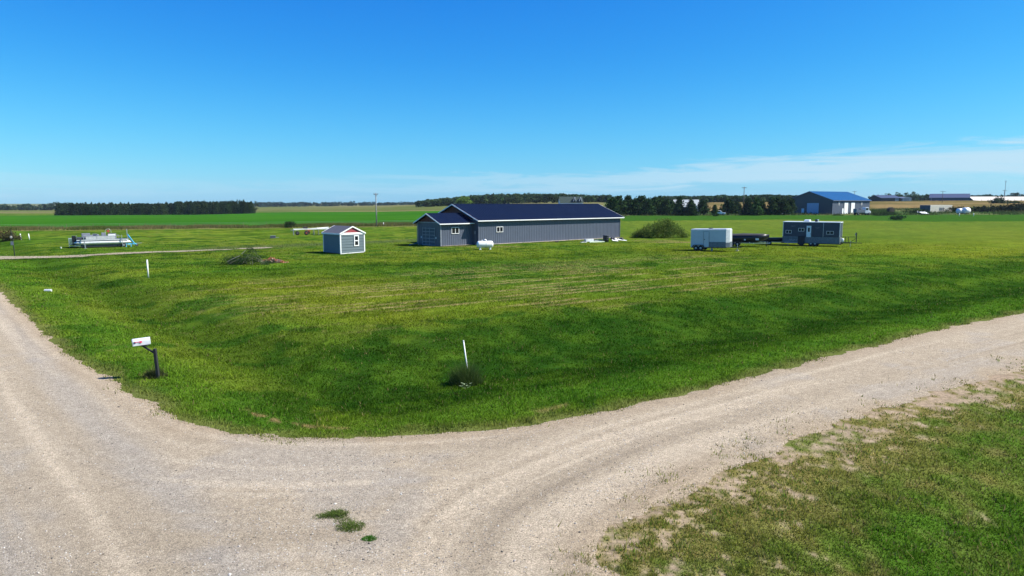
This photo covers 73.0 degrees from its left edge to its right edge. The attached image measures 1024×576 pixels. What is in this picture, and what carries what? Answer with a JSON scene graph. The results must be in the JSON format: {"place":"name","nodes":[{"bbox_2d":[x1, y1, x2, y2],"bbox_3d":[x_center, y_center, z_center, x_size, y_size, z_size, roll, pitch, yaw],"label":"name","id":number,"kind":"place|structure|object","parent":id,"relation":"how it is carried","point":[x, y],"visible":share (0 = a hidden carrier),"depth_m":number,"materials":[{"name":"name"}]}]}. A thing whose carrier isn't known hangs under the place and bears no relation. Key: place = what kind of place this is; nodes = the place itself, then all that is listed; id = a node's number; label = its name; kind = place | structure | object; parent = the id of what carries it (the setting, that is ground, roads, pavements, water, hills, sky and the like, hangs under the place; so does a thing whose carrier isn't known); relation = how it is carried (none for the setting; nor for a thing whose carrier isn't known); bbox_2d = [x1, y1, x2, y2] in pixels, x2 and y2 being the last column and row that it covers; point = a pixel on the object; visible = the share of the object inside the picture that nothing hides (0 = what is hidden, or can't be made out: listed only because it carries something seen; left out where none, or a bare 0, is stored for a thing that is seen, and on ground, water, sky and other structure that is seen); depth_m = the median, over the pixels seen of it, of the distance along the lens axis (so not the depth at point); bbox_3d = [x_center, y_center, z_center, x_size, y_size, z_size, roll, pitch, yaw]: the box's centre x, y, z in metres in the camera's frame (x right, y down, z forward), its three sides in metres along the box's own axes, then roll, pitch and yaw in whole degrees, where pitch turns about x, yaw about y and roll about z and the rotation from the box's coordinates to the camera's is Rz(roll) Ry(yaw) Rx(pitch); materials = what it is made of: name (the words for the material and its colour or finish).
{"place":"outdoors","nodes":[
{"label":"outdoors","id":0,"kind":"place"},
{"bbox_2d":[0,247,272,258],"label":"driveway","id":1,"kind":"structure","parent":0,"point":[19,257],"depth_m":74.93,"materials":[{"name":"gravel"}]},
{"bbox_2d":[0,206,447,211],"bbox_3d":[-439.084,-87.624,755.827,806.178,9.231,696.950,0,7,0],"label":"stubble field","id":2,"kind":"structure","parent":0,"point":[396,208],"depth_m":677.41,"materials":[{"name":"beige plant"}]},
{"bbox_2d":[0,204,10,209],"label":"tree","id":3,"kind":"object","parent":2,"relation":"on","point":[2,207],"visible":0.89,"depth_m":861.36,"materials":[{"name":"green plant"}]},
{"bbox_2d":[6,205,17,209],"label":"tree","id":4,"kind":"object","parent":2,"relation":"on","point":[13,207],"visible":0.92,"depth_m":862.02,"materials":[{"name":"green plant"}]},
{"bbox_2d":[15,204,27,209],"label":"tree","id":5,"kind":"object","parent":2,"relation":"on","point":[21,207],"visible":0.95,"depth_m":862.59,"materials":[{"name":"green plant"}]},
{"bbox_2d":[22,203,33,209],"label":"tree","id":6,"kind":"object","parent":2,"relation":"on","point":[26,206],"visible":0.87,"depth_m":861.94,"materials":[{"name":"green plant"}]},
{"bbox_2d":[28,205,38,209],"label":"tree","id":7,"kind":"object","parent":2,"relation":"on","point":[32,207],"visible":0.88,"depth_m":862.59,"materials":[{"name":"green plant"}]},
{"bbox_2d":[37,204,47,209],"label":"tree","id":8,"kind":"object","parent":2,"relation":"on","point":[40,205],"visible":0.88,"depth_m":861.60,"materials":[{"name":"green plant"}]},
{"bbox_2d":[43,203,52,209],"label":"tree","id":9,"kind":"object","parent":2,"relation":"on","point":[49,205],"visible":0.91,"depth_m":860.99,"materials":[{"name":"green plant"}]},
{"bbox_2d":[49,202,58,209],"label":"tree","id":10,"kind":"object","parent":2,"relation":"on","point":[53,206],"visible":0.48,"depth_m":861.95,"materials":[{"name":"green plant"}]},
{"bbox_2d":[0,211,621,227],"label":"soybean field","id":11,"kind":"structure","parent":0,"point":[216,219],"depth_m":246.04,"materials":[{"name":"green plant"}]},
{"bbox_2d":[0,292,1023,575],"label":"gravel road","id":12,"kind":"structure","parent":0,"point":[130,450],"depth_m":14.47,"materials":[{"name":"gravel"}]},
{"bbox_2d":[313,512,327,518],"bbox_3d":[-3.404,4.061,12.407,0.334,0.071,0.360,2,7,14],"label":"road weed","id":13,"kind":"object","parent":12,"relation":"on","point":[320,515],"visible":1,"depth_m":12.38,"materials":[{"name":"green plant"}]},
{"bbox_2d":[322,506,350,518],"bbox_3d":[-3.157,4.025,12.432,0.615,0.136,0.576,0,7,0],"label":"road weed","id":14,"kind":"object","parent":12,"relation":"on","point":[333,513],"visible":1,"depth_m":12.44,"materials":[{"name":"green plant"}]},
{"bbox_2d":[333,515,354,523],"bbox_3d":[-2.974,4.088,12.239,0.438,0.059,0.364,1,7,12],"label":"road weed","id":15,"kind":"object","parent":12,"relation":"on","point":[344,520],"visible":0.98,"depth_m":12.23,"materials":[{"name":"green plant"}]},
{"bbox_2d":[335,520,364,532],"bbox_3d":[-2.791,4.096,11.992,0.574,0.102,0.517,2,7,19],"label":"road weed","id":16,"kind":"object","parent":12,"relation":"on","point":[352,525],"visible":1,"depth_m":11.97,"materials":[{"name":"green plant"}]},
{"bbox_2d":[361,533,376,541],"bbox_3d":[-2.401,4.163,11.569,0.314,0.072,0.354,0,7,0],"label":"road weed","id":17,"kind":"object","parent":12,"relation":"on","point":[369,537],"visible":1,"depth_m":11.56,"materials":[{"name":"green plant"}]},
{"bbox_2d":[0,340,1021,575],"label":"loose stones","id":18,"kind":"object","parent":12,"relation":"on","point":[514,560],"visible":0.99,"depth_m":13.32,"materials":[{"name":"gravel"}]},
{"bbox_2d":[0,201,1023,575],"bbox_3d":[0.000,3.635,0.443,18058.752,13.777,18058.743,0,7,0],"label":"ground","id":19,"kind":"structure","parent":0,"point":[966,233],"depth_m":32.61,"materials":[{"name":"plant"}]},
{"bbox_2d":[0,228,15,240],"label":"bush","id":20,"kind":"object","parent":19,"relation":"on","point":[3,233],"visible":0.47,"depth_m":105.54,"materials":[{"name":"green plant"}]},
{"bbox_2d":[0,231,23,240],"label":"bush","id":21,"kind":"object","parent":19,"relation":"on","point":[5,237],"visible":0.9,"depth_m":104.29,"materials":[{"name":"green plant"}]},
{"bbox_2d":[10,230,14,255],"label":"sign post","id":22,"kind":"object","parent":19,"relation":"on","point":[12,242],"visible":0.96,"depth_m":73.18,"materials":[{"name":"beige metal"}]},
{"bbox_2d":[68,238,76,247],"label":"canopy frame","id":23,"kind":"object","parent":19,"relation":"on","point":[70,241],"visible":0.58,"depth_m":87.19,"materials":[{"name":"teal metal"}]},
{"bbox_2d":[72,229,137,248],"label":"pontoon boat","id":24,"kind":"object","parent":19,"relation":"on","point":[85,240],"visible":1,"depth_m":86.91,"materials":[{"name":"metal"}]},
{"bbox_2d":[131,337,159,378],"bbox_3d":[-11.694,2.289,22.112,0.771,1.459,0.290,-2,7,-16],"label":"mailbox","id":25,"kind":"object","parent":19,"relation":"on","point":[144,342],"visible":0.88,"depth_m":22.03,"materials":[{"name":"white metal"}]},
{"bbox_2d":[141,365,167,378],"bbox_3d":[-11.553,2.647,22.361,0.911,0.484,0.892,0,7,0],"label":"weed clump","id":26,"kind":"object","parent":19,"relation":"on","point":[151,374],"visible":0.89,"depth_m":22.27,"materials":[{"name":"green plant"}]},
{"bbox_2d":[54,199,255,214],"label":"plantation","id":27,"kind":"object","parent":19,"relation":"on","point":[198,207],"visible":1,"depth_m":442.01,"materials":[{"name":"green plant"}]},
{"bbox_2d":[10,220,413,226],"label":"wire fence","id":28,"kind":"object","parent":19,"relation":"on","point":[185,225],"visible":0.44,"depth_m":159.08,"materials":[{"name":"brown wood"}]},
{"bbox_2d":[217,243,275,264],"bbox_3d":[-24.246,-3.082,63.303,5.146,1.984,2.834,0,7,0],"label":"brush pile","id":29,"kind":"object","parent":19,"relation":"on","point":[240,260],"visible":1,"depth_m":63.12,"materials":[{"name":"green plant"}]},
{"bbox_2d":[261,257,287,262],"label":"rubble heap","id":30,"kind":"object","parent":19,"relation":"on","point":[272,259],"visible":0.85,"depth_m":65.01,"materials":[{"name":"stone"}]},
{"bbox_2d":[283,220,296,227],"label":"bush","id":31,"kind":"object","parent":19,"relation":"on","point":[289,224],"visible":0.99,"depth_m":155.95,"materials":[{"name":"green plant"}]},
{"bbox_2d":[291,227,327,234],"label":"flatbed trailer","id":32,"kind":"object","parent":19,"relation":"on","point":[305,232],"visible":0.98,"depth_m":121.02,"materials":[{"name":"white metal"}]},
{"bbox_2d":[254,201,414,206],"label":"treeline","id":33,"kind":"object","parent":19,"relation":"on","point":[289,204],"visible":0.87,"depth_m":1421.72,"materials":[{"name":"green plant"}]},
{"bbox_2d":[321,225,365,253],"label":"garden shed","id":34,"kind":"structure","parent":19,"relation":"on","point":[343,239],"depth_m":76.83,"materials":[{"name":"grey"}]},
{"bbox_2d":[354,235,358,245],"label":"window","id":35,"kind":"structure","parent":34,"relation":"in","point":[356,237],"depth_m":77.05,"materials":[{"name":"white glass"}]},
{"bbox_2d":[373,193,377,225],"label":"utility pole","id":36,"kind":"object","parent":19,"relation":"on","point":[375,194],"visible":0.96,"depth_m":164.58,"materials":[{"name":"grey paint"}]},
{"bbox_2d":[455,196,472,203],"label":"bright tree","id":37,"kind":"object","parent":19,"relation":"on","point":[464,200],"visible":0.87,"depth_m":494.47,"materials":[{"name":"green plant"}]},
{"bbox_2d":[463,340,467,367],"bbox_3d":[-1.615,2.586,24.437,0.237,1.499,0.051,0,7,0],"label":"leaning stake","id":38,"kind":"object","parent":19,"relation":"on","point":[465,353],"visible":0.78,"depth_m":24.39,"materials":[{"name":"white plastic"}]},
{"bbox_2d":[445,356,486,386],"bbox_3d":[-1.572,2.772,23.623,1.509,1.061,1.506,-2,7,-17],"label":"long grass clump","id":39,"kind":"object","parent":19,"relation":"on","point":[465,376],"visible":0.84,"depth_m":23.45,"materials":[{"name":"plant"}]},
{"bbox_2d":[477,239,492,249],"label":"propane tank","id":40,"kind":"object","parent":19,"relation":"on","point":[485,243],"visible":1,"depth_m":83.34,"materials":[{"name":"metal"}]},
{"bbox_2d":[0,206,1023,230],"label":"tall weeds","id":41,"kind":"object","parent":19,"relation":"on","point":[302,225],"visible":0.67,"depth_m":161.30,"materials":[{"name":"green plant"}]},
{"bbox_2d":[415,192,611,206],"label":"hill woodland","id":42,"kind":"object","parent":19,"relation":"on","point":[502,198],"visible":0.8,"depth_m":586.98,"materials":[{"name":"green plant"}]},
{"bbox_2d":[409,204,623,246],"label":"long garage","id":43,"kind":"structure","parent":19,"relation":"on","point":[460,224],"depth_m":97.54,"materials":[{"name":"grey metal"}]},
{"bbox_2d":[422,227,434,245],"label":"overhead door","id":44,"kind":"structure","parent":43,"relation":"in","point":[428,234],"depth_m":90.99,"materials":[{"name":"blue metal"}]},
{"bbox_2d":[451,227,458,233],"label":"window","id":45,"kind":"structure","parent":43,"relation":"in","point":[454,230],"depth_m":90.61,"materials":[{"name":"white glass"}]},
{"bbox_2d":[496,227,502,231],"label":"window","id":46,"kind":"structure","parent":43,"relation":"in","point":[498,229],"depth_m":94.40,"materials":[{"name":"white glass"}]},
{"bbox_2d":[451,237,618,245],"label":"gravel strip","id":47,"kind":"object","parent":19,"relation":"on","point":[539,241],"visible":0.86,"depth_m":99.85,"materials":[{"name":"gravel"}]},
{"bbox_2d":[558,197,583,203],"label":"dormered house","id":48,"kind":"structure","parent":19,"relation":"on","point":[570,200],"depth_m":477.75,"materials":[{"name":"white paint"}]},
{"bbox_2d":[580,239,604,242],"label":"lumber stack","id":49,"kind":"object","parent":19,"relation":"on","point":[589,240],"visible":0.99,"depth_m":98.83,"materials":[{"name":"wood"}]},
{"bbox_2d":[603,235,608,241],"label":"black barrel","id":50,"kind":"object","parent":19,"relation":"on","point":[605,238],"visible":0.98,"depth_m":99.49,"materials":[{"name":"paint"}]},
{"bbox_2d":[604,196,624,213],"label":"pine tree","id":51,"kind":"object","parent":19,"relation":"on","point":[613,205],"visible":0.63,"depth_m":258.92,"materials":[{"name":"green plant"}]},
{"bbox_2d":[610,237,626,240],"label":"sheet metal pile","id":52,"kind":"object","parent":19,"relation":"on","point":[614,239],"visible":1,"depth_m":101.59,"materials":[{"name":"white metal"}]},
{"bbox_2d":[614,195,628,214],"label":"pine tree","id":53,"kind":"object","parent":19,"relation":"on","point":[622,203],"visible":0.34,"depth_m":266.61,"materials":[{"name":"green plant"}]},
{"bbox_2d":[624,195,631,213],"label":"pine tree","id":54,"kind":"object","parent":19,"relation":"on","point":[628,198],"visible":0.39,"depth_m":274.81,"materials":[{"name":"green plant"}]},
{"bbox_2d":[625,198,641,214],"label":"pine tree","id":55,"kind":"object","parent":19,"relation":"on","point":[634,207],"visible":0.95,"depth_m":262.99,"materials":[{"name":"green plant"}]},
{"bbox_2d":[628,195,645,209],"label":"pine tree","id":56,"kind":"object","parent":19,"relation":"on","point":[641,199],"visible":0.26,"depth_m":270.79,"materials":[{"name":"green plant"}]},
{"bbox_2d":[640,197,657,215],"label":"pine tree","id":57,"kind":"object","parent":19,"relation":"on","point":[648,208],"visible":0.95,"depth_m":259.19,"materials":[{"name":"green plant"}]},
{"bbox_2d":[650,196,662,213],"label":"pine tree","id":58,"kind":"object","parent":19,"relation":"on","point":[656,203],"visible":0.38,"depth_m":266.92,"materials":[{"name":"green plant"}]},
{"bbox_2d":[629,218,689,238],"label":"mound bush","id":59,"kind":"object","parent":19,"relation":"on","point":[666,229],"visible":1,"depth_m":110.68,"materials":[{"name":"green plant"}]},
{"bbox_2d":[656,199,673,214],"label":"pine tree","id":60,"kind":"object","parent":19,"relation":"on","point":[665,206],"visible":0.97,"depth_m":263.07,"materials":[{"name":"green plant"}]},
{"bbox_2d":[669,200,675,211],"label":"pine tree","id":61,"kind":"object","parent":19,"relation":"on","point":[672,202],"visible":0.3,"depth_m":270.95,"materials":[{"name":"green plant"}]},
{"bbox_2d":[672,195,686,215],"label":"pine tree","id":62,"kind":"object","parent":19,"relation":"on","point":[679,207],"visible":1,"depth_m":255.25,"materials":[{"name":"green plant"}]},
{"bbox_2d":[673,200,698,208],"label":"farmhouse","id":63,"kind":"object","parent":19,"relation":"on","point":[695,201],"visible":0.23,"depth_m":329.32,"materials":[{"name":"metal"}]},
{"bbox_2d":[683,199,700,215],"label":"pine tree","id":64,"kind":"object","parent":19,"relation":"on","point":[690,209],"visible":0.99,"depth_m":253.50,"materials":[{"name":"green plant"}]},
{"bbox_2d":[697,200,710,214],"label":"pine tree","id":65,"kind":"object","parent":19,"relation":"on","point":[702,206],"visible":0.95,"depth_m":259.27,"materials":[{"name":"green plant"}]},
{"bbox_2d":[709,204,718,215],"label":"pine tree","id":66,"kind":"object","parent":19,"relation":"on","point":[714,210],"visible":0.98,"depth_m":247.89,"materials":[{"name":"green plant"}]},
{"bbox_2d":[691,228,741,250],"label":"cargo trailer","id":67,"kind":"object","parent":19,"relation":"on","point":[704,238],"visible":1,"depth_m":80.46,"materials":[{"name":"metal"}]},
{"bbox_2d":[719,198,738,214],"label":"pine tree","id":68,"kind":"object","parent":19,"relation":"on","point":[728,206],"visible":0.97,"depth_m":261.71,"materials":[{"name":"green plant"}]},
{"bbox_2d":[663,194,797,202],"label":"back woodland","id":69,"kind":"object","parent":19,"relation":"on","point":[734,198],"visible":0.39,"depth_m":518.50,"materials":[{"name":"green plant"}]},
{"bbox_2d":[733,201,742,213],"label":"pine tree","id":70,"kind":"object","parent":19,"relation":"on","point":[738,204],"visible":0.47,"depth_m":269.24,"materials":[{"name":"green plant"}]},
{"bbox_2d":[739,198,752,214],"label":"pine tree","id":71,"kind":"object","parent":19,"relation":"on","point":[747,204],"visible":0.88,"depth_m":259.49,"materials":[{"name":"green plant"}]},
{"bbox_2d":[732,233,769,246],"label":"covered boat","id":72,"kind":"object","parent":19,"relation":"on","point":[740,238],"visible":0.66,"depth_m":88.95,"materials":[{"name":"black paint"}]},
{"bbox_2d":[747,197,765,215],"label":"pine tree","id":73,"kind":"object","parent":19,"relation":"on","point":[757,210],"visible":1,"depth_m":255.18,"materials":[{"name":"green plant"}]},
{"bbox_2d":[761,200,766,214],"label":"pine tree","id":74,"kind":"object","parent":19,"relation":"on","point":[763,207],"visible":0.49,"depth_m":261.32,"materials":[{"name":"green plant"}]},
{"bbox_2d":[760,237,782,244],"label":"black skiff","id":75,"kind":"object","parent":19,"relation":"on","point":[770,240],"visible":0.7,"depth_m":92.90,"materials":[{"name":"paint"}]},
{"bbox_2d":[764,197,779,214],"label":"pine tree","id":76,"kind":"object","parent":19,"relation":"on","point":[772,207],"visible":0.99,"depth_m":259.47,"materials":[{"name":"green plant"}]},
{"bbox_2d":[775,197,780,212],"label":"pine tree","id":77,"kind":"object","parent":19,"relation":"on","point":[777,199],"visible":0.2,"depth_m":263.07,"materials":[{"name":"green plant"}]},
{"bbox_2d":[776,198,792,214],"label":"pine tree","id":78,"kind":"object","parent":19,"relation":"on","point":[783,206],"visible":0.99,"depth_m":259.17,"materials":[{"name":"green plant"}]},
{"bbox_2d":[787,198,797,212],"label":"pine tree","id":79,"kind":"object","parent":19,"relation":"on","point":[792,202],"visible":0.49,"depth_m":264.80,"materials":[{"name":"green plant"}]},
{"bbox_2d":[781,219,856,245],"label":"fish house camper","id":80,"kind":"object","parent":19,"relation":"on","point":[816,232],"visible":1,"depth_m":90.05,"materials":[{"name":"grey metal"}]},
{"bbox_2d":[806,226,810,236],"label":"door","id":81,"kind":"structure","parent":80,"relation":"in","point":[808,232],"depth_m":90.23,"materials":[{"name":"white paint"}]},
{"bbox_2d":[793,191,871,213],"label":"blue roofed shop","id":82,"kind":"structure","parent":19,"relation":"on","point":[823,202],"depth_m":270.65,"materials":[{"name":"grey metal"}]},
{"bbox_2d":[807,203,818,213],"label":"overhead door","id":83,"kind":"structure","parent":82,"relation":"in","point":[811,207],"depth_m":270.31,"materials":[{"name":"metal"}]},
{"bbox_2d":[844,203,847,213],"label":"overhead door","id":84,"kind":"structure","parent":82,"relation":"in","point":[846,204],"depth_m":268.80,"materials":[{"name":"metal"}]},
{"bbox_2d":[851,203,854,212],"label":"overhead door","id":85,"kind":"structure","parent":82,"relation":"in","point":[852,204],"depth_m":271.30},
{"bbox_2d":[853,207,870,214],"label":"utility truck","id":86,"kind":"object","parent":19,"relation":"on","point":[862,210],"visible":0.98,"depth_m":253.18,"materials":[{"name":"white metal"}]},
{"bbox_2d":[871,211,897,215],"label":"bush","id":87,"kind":"object","parent":19,"relation":"on","point":[885,213],"visible":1,"depth_m":246.09,"materials":[{"name":"green plant"}]},
{"bbox_2d":[869,195,900,200],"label":"dark barn","id":88,"kind":"structure","parent":19,"relation":"on","point":[884,198],"depth_m":557.86,"materials":[{"name":"grey metal"}]},
{"bbox_2d":[887,207,894,211],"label":"hay bale","id":89,"kind":"object","parent":19,"relation":"on","point":[890,209],"visible":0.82,"depth_m":270.90},
{"bbox_2d":[888,215,907,219],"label":"bush","id":90,"kind":"object","parent":19,"relation":"on","point":[897,217],"visible":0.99,"depth_m":199.76,"materials":[{"name":"green plant"}]},
{"bbox_2d":[900,197,911,200],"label":"quonset end","id":91,"kind":"object","parent":19,"relation":"on","point":[906,198],"visible":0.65,"depth_m":555.48,"materials":[{"name":"grey paint"}]},
{"bbox_2d":[907,191,919,200],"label":"round tree","id":92,"kind":"object","parent":19,"relation":"on","point":[915,197],"visible":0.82,"depth_m":682.00,"materials":[{"name":"green plant"}]},
{"bbox_2d":[900,208,927,213],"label":"bush","id":93,"kind":"object","parent":19,"relation":"on","point":[916,211],"visible":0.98,"depth_m":263.62,"materials":[{"name":"green plant"}]},
{"bbox_2d":[920,205,951,211],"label":"box container","id":94,"kind":"object","parent":19,"relation":"on","point":[936,208],"visible":0.62,"depth_m":275.09,"materials":[{"name":"beige metal"}]},
{"bbox_2d":[868,194,1022,200],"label":"woodland","id":95,"kind":"object","parent":19,"relation":"on","point":[923,197],"visible":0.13,"depth_m":700.32,"materials":[{"name":"green plant"}]},
{"bbox_2d":[929,194,969,200],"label":"slate barn","id":96,"kind":"structure","parent":19,"relation":"on","point":[951,197],"depth_m":549.38,"materials":[{"name":"grey metal"}]},
{"bbox_2d":[943,206,964,211],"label":"bush","id":97,"kind":"object","parent":19,"relation":"on","point":[952,208],"visible":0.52,"depth_m":274.59,"materials":[{"name":"green plant"}]},
{"bbox_2d":[956,208,962,213],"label":"round tank","id":98,"kind":"object","parent":19,"relation":"on","point":[959,210],"visible":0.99,"depth_m":259.47,"materials":[{"name":"metal"}]},
{"bbox_2d":[962,207,970,213],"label":"round tank","id":99,"kind":"object","parent":19,"relation":"on","point":[966,210],"visible":1,"depth_m":258.80,"materials":[{"name":"metal"}]},
{"bbox_2d":[953,204,1023,211],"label":"bush","id":100,"kind":"object","parent":19,"relation":"on","point":[993,208],"visible":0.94,"depth_m":272.70,"materials":[{"name":"green plant"}]},
{"bbox_2d":[970,197,1023,200],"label":"tan roofed barn","id":101,"kind":"structure","parent":19,"relation":"on","point":[992,198],"depth_m":588.77,"materials":[{"name":"metal"}]},
{"bbox_2d":[987,195,1012,203],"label":"bush","id":102,"kind":"object","parent":19,"relation":"on","point":[998,200],"visible":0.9,"depth_m":373.21,"materials":[{"name":"green plant"}]},
{"bbox_2d":[1000,202,1023,210],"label":"bush","id":103,"kind":"object","parent":19,"relation":"on","point":[1018,204],"visible":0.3,"depth_m":278.20,"materials":[{"name":"green plant"}]},
{"bbox_2d":[0,0,1023,203],"label":"sky","id":104,"kind":"structure","parent":0,"point":[102,101],"materials":[{"name":"blue"}]},
{"bbox_2d":[707,200,1023,210],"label":"corn field","id":105,"kind":"structure","parent":0,"point":[895,204],"depth_m":380.74,"materials":[{"name":"beige plant"}]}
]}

